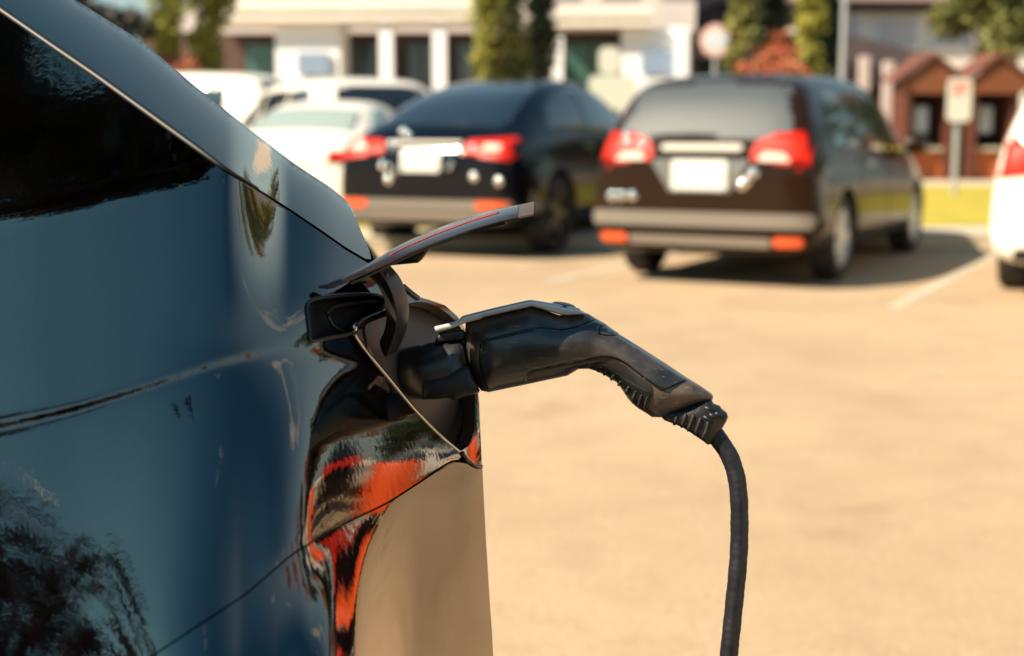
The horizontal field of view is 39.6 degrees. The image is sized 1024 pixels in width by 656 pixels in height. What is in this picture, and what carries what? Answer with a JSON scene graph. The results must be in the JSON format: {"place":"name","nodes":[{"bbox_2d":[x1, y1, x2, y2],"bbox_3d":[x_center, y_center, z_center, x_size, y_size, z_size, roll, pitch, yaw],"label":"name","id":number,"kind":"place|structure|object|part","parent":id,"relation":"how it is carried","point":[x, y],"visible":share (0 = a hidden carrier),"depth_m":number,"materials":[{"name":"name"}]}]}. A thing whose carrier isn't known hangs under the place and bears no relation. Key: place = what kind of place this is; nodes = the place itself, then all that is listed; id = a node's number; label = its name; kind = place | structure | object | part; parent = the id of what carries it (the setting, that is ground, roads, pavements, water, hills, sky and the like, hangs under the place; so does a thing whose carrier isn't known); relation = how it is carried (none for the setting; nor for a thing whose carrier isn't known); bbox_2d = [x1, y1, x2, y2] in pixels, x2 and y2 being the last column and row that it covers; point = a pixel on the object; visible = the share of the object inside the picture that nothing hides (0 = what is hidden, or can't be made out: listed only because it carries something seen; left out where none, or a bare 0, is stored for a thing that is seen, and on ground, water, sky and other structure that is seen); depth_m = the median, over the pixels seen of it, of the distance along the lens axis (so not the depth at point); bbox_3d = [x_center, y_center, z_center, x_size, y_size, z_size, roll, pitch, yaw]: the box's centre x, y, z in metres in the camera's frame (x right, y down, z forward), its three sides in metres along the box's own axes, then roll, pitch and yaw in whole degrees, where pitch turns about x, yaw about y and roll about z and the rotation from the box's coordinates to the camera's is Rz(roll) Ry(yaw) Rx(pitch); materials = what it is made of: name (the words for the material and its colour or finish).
{"place":"outdoors","nodes":[
{"label":"outdoors","id":0,"kind":"place"},
{"bbox_2d":[88,0,166,35],"label":"sky","id":1,"kind":"structure","parent":0,"point":[140,5],"materials":[{"name":"white"}]},
{"bbox_2d":[139,0,697,116],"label":"shop building","id":2,"kind":"structure","parent":0,"point":[427,45],"depth_m":39.10,"materials":[{"name":"cream white plaster"},{"name":"dark glass"}]},
{"bbox_2d":[243,40,275,75],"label":"window","id":3,"kind":"structure","parent":2,"relation":"in","point":[259,56],"depth_m":40.60,"materials":[{"name":"green glass"}]},
{"bbox_2d":[349,39,379,77],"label":"window","id":4,"kind":"structure","parent":2,"relation":"in","point":[358,48],"depth_m":40.37,"materials":[{"name":"grey"}]},
{"bbox_2d":[400,39,432,91],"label":"window","id":5,"kind":"structure","parent":2,"relation":"in","point":[409,48],"depth_m":40.28,"materials":[{"name":"grey"}]},
{"bbox_2d":[451,39,474,84],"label":"window","id":6,"kind":"structure","parent":2,"relation":"in","point":[461,49],"depth_m":40.18,"materials":[{"name":"grey"}]},
{"bbox_2d":[563,38,618,114],"bbox_3d":[2.228,-6.440,40.098,1.554,3.400,0.166,1,8,4],"label":"window","id":7,"kind":"structure","parent":2,"relation":"in","point":[576,70],"depth_m":39.91,"materials":[{"name":"green"}]},
{"bbox_2d":[357,186,992,227],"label":"grass verge","id":8,"kind":"object","parent":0,"point":[968,206],"depth_m":20.22,"materials":[{"name":"yellow plant"}]},
{"bbox_2d":[374,169,1023,655],"bbox_3d":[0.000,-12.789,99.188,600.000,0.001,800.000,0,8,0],"label":"ground","id":9,"kind":"structure","parent":0,"point":[876,443],"depth_m":5.65,"materials":[{"name":"concrete"}]},
{"bbox_2d":[77,0,157,41],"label":"leafy tree","id":10,"kind":"object","parent":9,"relation":"on","point":[126,20],"visible":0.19,"depth_m":30.25,"materials":[{"name":"green plant"}]},
{"bbox_2d":[142,0,199,64],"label":"columnar conifer","id":11,"kind":"object","parent":9,"relation":"on","point":[169,32],"visible":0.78,"depth_m":31.06,"materials":[{"name":"green plant"}]},
{"bbox_2d":[161,54,201,71],"bbox_3d":[-7.378,-4.476,30.622,1.705,2.888,1.408,5,10,31],"label":"autumn shrub","id":12,"kind":"object","parent":9,"relation":"on","point":[183,65],"visible":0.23,"depth_m":30.38,"materials":[{"name":"orange plant"}]},
{"bbox_2d":[183,0,237,71],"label":"columnar conifer","id":13,"kind":"object","parent":9,"relation":"on","point":[208,49],"visible":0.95,"depth_m":31.64,"materials":[{"name":"green plant"}]},
{"bbox_2d":[179,72,290,121],"bbox_3d":[-7.037,-3.786,27.735,6.560,2.332,2.990,3,9,18],"label":"parked van","id":14,"kind":"object","parent":9,"relation":"on","point":[236,95],"visible":0.08,"depth_m":25.96,"materials":[{"name":"beige paint"}]},
{"bbox_3d":[-5.694,-4.184,26.074,1.014,0.650,0.267,3,9,18],"label":"side window","id":15,"kind":"part","parent":14,"relation":"part of","materials":[{"name":"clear glass"}]},
{"bbox_3d":[-4.238,-4.357,26.736,0.463,0.572,1.820,3,9,18],"label":"rear window","id":16,"kind":"part","parent":14,"relation":"part of","materials":[{"name":"glass"}]},
{"bbox_2d":[0,0,533,655],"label":"charging car","id":17,"kind":"object","parent":9,"relation":"on","point":[222,432],"visible":0.96,"depth_m":1.02,"materials":[{"name":"blue paint"}]},
{"bbox_3d":[-0.065,-0.041,1.191,0.168,0.127,0.199,0,8,0],"label":"charge port door","id":18,"kind":"part","parent":17,"relation":"part of","materials":[{"name":"black paint"}]},
{"bbox_2d":[397,300,748,655],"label":"charging plug","id":19,"kind":"object","parent":17,"relation":"attached to","point":[512,345],"visible":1,"depth_m":1.22,"materials":[{"name":"black plastic"}]},
{"bbox_2d":[248,100,394,195],"bbox_3d":[-2.301,-2.260,19.406,2.419,1.660,5.259,1,8,10],"label":"parked car","id":20,"kind":"object","parent":9,"relation":"on","point":[314,138],"visible":0.27,"depth_m":17.51,"materials":[{"name":"beige paint"}]},
{"bbox_3d":[-2.568,-2.597,17.827,1.389,0.323,0.672,1,8,10],"label":"rear window","id":21,"kind":"part","parent":20,"relation":"part of","materials":[{"name":"green glass"}]},
{"bbox_3d":[-1.699,-2.613,18.164,0.273,0.381,1.120,1,8,10],"label":"side window","id":22,"kind":"part","parent":20,"relation":"part of","materials":[{"name":"green glass"}]},
{"bbox_3d":[-1.476,-2.778,19.381,0.261,0.409,1.198,1,8,10],"label":"side window","id":23,"kind":"part","parent":20,"relation":"part of","materials":[{"name":"glass"}]},
{"bbox_2d":[241,78,428,127],"bbox_3d":[-3.177,-3.103,23.830,2.668,2.081,5.854,-4,9,-28],"label":"parked car","id":24,"kind":"object","parent":9,"relation":"on","point":[394,95],"visible":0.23,"depth_m":21.62,"materials":[{"name":"beige paint"}]},
{"bbox_3d":[-4.369,-3.632,23.905,0.233,0.603,1.125,-4,9,-28],"label":"side window","id":25,"kind":"part","parent":24,"relation":"part of","materials":[{"name":"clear glass"}]},
{"bbox_3d":[-3.815,-3.507,22.860,0.225,0.603,1.067,-4,9,-28],"label":"side window","id":26,"kind":"part","parent":24,"relation":"part of","materials":[{"name":"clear glass"}]},
{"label":"side window","id":27,"kind":"part","parent":24,"relation":"part of","materials":[{"name":"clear glass"}]},
{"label":"rear window","id":28,"kind":"part","parent":24,"relation":"part of","materials":[{"name":"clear glass"}]},
{"bbox_2d":[341,79,619,252],"bbox_3d":[0.218,-1.962,16.635,2.438,1.853,5.405,4,9,25],"label":"crossover car","id":29,"kind":"object","parent":9,"relation":"on","point":[443,156],"visible":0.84,"depth_m":14.52,"materials":[{"name":"black paint"}]},
{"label":"rear window","id":30,"kind":"part","parent":29,"relation":"part of","materials":[{"name":"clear glass"}]},
{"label":"side window","id":31,"kind":"part","parent":29,"relation":"part of","materials":[{"name":"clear glass"}]},
{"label":"side window","id":32,"kind":"part","parent":29,"relation":"part of","materials":[{"name":"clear glass"}]},
{"bbox_2d":[465,0,511,80],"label":"columnar conifer","id":33,"kind":"object","parent":9,"relation":"on","point":[487,66],"visible":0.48,"depth_m":32.28,"materials":[{"name":"green plant"}]},
{"bbox_2d":[496,0,537,78],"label":"columnar conifer","id":34,"kind":"object","parent":9,"relation":"on","point":[517,64],"visible":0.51,"depth_m":32.79,"materials":[{"name":"green plant"}]},
{"bbox_2d":[525,0,561,79],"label":"columnar conifer","id":35,"kind":"object","parent":9,"relation":"on","point":[545,33],"visible":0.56,"depth_m":33.48,"materials":[{"name":"green plant"}]},
{"bbox_2d":[542,253,679,282],"bbox_3d":[1.457,-0.714,14.412,0.110,0.001,5.200,4,9,27],"label":"parking line","id":36,"kind":"object","parent":9,"relation":"on","point":[587,272],"visible":0.4,"depth_m":12.95,"materials":[{"name":"white paint"}]},
{"bbox_2d":[589,47,635,109],"bbox_3d":[1.874,-3.862,26.706,0.880,2.772,0.118,0,8,0],"label":"notice board","id":37,"kind":"object","parent":9,"relation":"on","point":[615,92],"visible":0.6,"depth_m":26.55,"materials":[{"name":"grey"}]},
{"bbox_2d":[360,226,991,249],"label":"kerb","id":38,"kind":"structure","parent":9,"relation":"on","point":[930,236],"depth_m":15.65,"materials":[{"name":"concrete"}]},
{"bbox_2d":[700,23,730,74],"bbox_3d":[4.635,-5.128,32.576,0.720,3.623,0.140,0,8,0],"label":"road sign","id":39,"kind":"object","parent":9,"relation":"on","point":[713,38],"visible":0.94,"depth_m":32.31,"materials":[{"name":"grey metal"}]},
{"bbox_2d":[720,0,760,73],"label":"columnar conifer","id":40,"kind":"object","parent":9,"relation":"on","point":[738,21],"visible":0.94,"depth_m":32.17,"materials":[{"name":"green plant"}]},
{"bbox_2d":[696,0,785,75],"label":"gabled house","id":41,"kind":"structure","parent":9,"relation":"on","point":[710,12],"depth_m":44.88,"materials":[{"name":"grey"}]},
{"bbox_2d":[697,54,728,75],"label":"window","id":42,"kind":"structure","parent":41,"relation":"in","point":[704,61],"depth_m":45.97,"materials":[{"name":"glass"}]},
{"bbox_2d":[749,55,762,73],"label":"window","id":43,"kind":"structure","parent":41,"relation":"in","point":[752,59],"depth_m":46.14,"materials":[{"name":"glass"}]},
{"bbox_2d":[593,73,927,279],"bbox_3d":[2.678,-1.549,13.944,2.300,1.794,5.062,4,9,27],"label":"minivan","id":44,"kind":"object","parent":9,"relation":"on","point":[822,173],"visible":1,"depth_m":11.90,"materials":[{"name":"black paint"}]},
{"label":"rear window","id":45,"kind":"part","parent":44,"relation":"part of","materials":[{"name":"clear glass"}]},
{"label":"side window","id":46,"kind":"part","parent":44,"relation":"part of","materials":[{"name":"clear glass"}]},
{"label":"side window","id":47,"kind":"part","parent":44,"relation":"part of","materials":[{"name":"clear glass"}]},
{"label":"side window","id":48,"kind":"part","parent":44,"relation":"part of","materials":[{"name":"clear glass"}]},
{"bbox_2d":[749,0,792,47],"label":"columnar conifer","id":49,"kind":"object","parent":9,"relation":"on","point":[770,11],"visible":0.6,"depth_m":33.18,"materials":[{"name":"green plant"}]},
{"bbox_2d":[732,46,811,74],"bbox_3d":[5.730,-4.646,31.160,1.532,3.071,1.504,6,10,35],"label":"autumn shrub","id":50,"kind":"object","parent":9,"relation":"on","point":[777,60],"visible":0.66,"depth_m":30.67,"materials":[{"name":"orange plant"}]},
{"bbox_2d":[751,28,817,70],"bbox_3d":[6.274,-5.139,32.888,1.597,3.560,1.568,0,8,0],"label":"autumn shrub","id":51,"kind":"object","parent":9,"relation":"on","point":[786,39],"visible":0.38,"depth_m":32.36,"materials":[{"name":"orange plant"}]},
{"bbox_2d":[792,0,829,76],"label":"columnar conifer","id":52,"kind":"object","parent":9,"relation":"on","point":[810,16],"visible":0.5,"depth_m":31.27,"materials":[{"name":"green plant"}]},
{"bbox_2d":[814,0,849,78],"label":"columnar conifer","id":53,"kind":"object","parent":9,"relation":"on","point":[830,42],"visible":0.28,"depth_m":34.21,"materials":[{"name":"green plant"}]},
{"bbox_2d":[839,0,847,80],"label":"lamp post","id":54,"kind":"object","parent":9,"relation":"on","point":[842,73],"visible":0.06,"depth_m":29.41,"materials":[{"name":"grey metal"}]},
{"bbox_2d":[885,252,996,307],"bbox_3d":[3.970,-0.473,12.721,0.110,0.001,5.200,4,9,27],"label":"parking line","id":55,"kind":"object","parent":9,"relation":"on","point":[905,301],"visible":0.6,"depth_m":12.05,"materials":[{"name":"white paint"}]},
{"bbox_2d":[946,78,971,195],"bbox_3d":[7.435,-3.110,23.781,0.400,2.109,0.124,0,8,0],"label":"parking sign","id":56,"kind":"object","parent":9,"relation":"on","point":[959,95],"visible":0.88,"depth_m":23.65,"materials":[{"name":"grey metal"}]},
{"bbox_2d":[926,0,1023,70],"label":"leafy tree","id":57,"kind":"object","parent":9,"relation":"on","point":[990,20],"visible":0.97,"depth_m":32.66,"materials":[{"name":"green plant"}]},
{"bbox_2d":[962,0,1023,12],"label":"leafy tree","id":58,"kind":"object","parent":9,"relation":"on","point":[1014,4],"visible":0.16,"depth_m":32.13,"materials":[{"name":"green plant"}]},
{"bbox_2d":[990,104,1023,287],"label":"parked car","id":59,"kind":"object","parent":9,"relation":"on","point":[1007,225],"visible":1,"depth_m":10.83,"materials":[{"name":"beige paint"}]},
{"bbox_2d":[782,0,1023,168],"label":"long hall","id":60,"kind":"structure","parent":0,"point":[886,37],"depth_m":43.09,"materials":[{"name":"grey paint"}]},
{"bbox_2d":[831,16,862,36],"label":"window","id":61,"kind":"structure","parent":60,"relation":"in","point":[855,23],"depth_m":43.12,"materials":[{"name":"white glass"}]},
{"bbox_2d":[874,16,919,50],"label":"window","id":62,"kind":"structure","parent":60,"relation":"in","point":[898,31],"depth_m":43.21,"materials":[{"name":"white glass"}]},
{"bbox_2d":[930,28,974,51],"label":"window","id":63,"kind":"structure","parent":60,"relation":"in","point":[937,45],"depth_m":43.35,"materials":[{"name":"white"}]},
{"bbox_2d":[922,177,994,185],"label":"pavement","id":64,"kind":"structure","parent":0,"point":[940,182],"depth_m":29.67,"materials":[{"name":"concrete"}]},
{"bbox_2d":[882,52,965,179],"bbox_3d":[8.967,-4.617,31.058,1.480,2.720,1.200,-1,8,-4],"label":"phone kiosk","id":65,"kind":"object","parent":64,"relation":"on","point":[919,103],"visible":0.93,"depth_m":30.88,"materials":[{"name":"brown wood"}]},
{"bbox_2d":[952,52,1023,179],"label":"phone kiosk","id":66,"kind":"object","parent":64,"relation":"on","point":[997,90],"visible":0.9,"depth_m":30.86,"materials":[{"name":"brown wood"}]}
]}

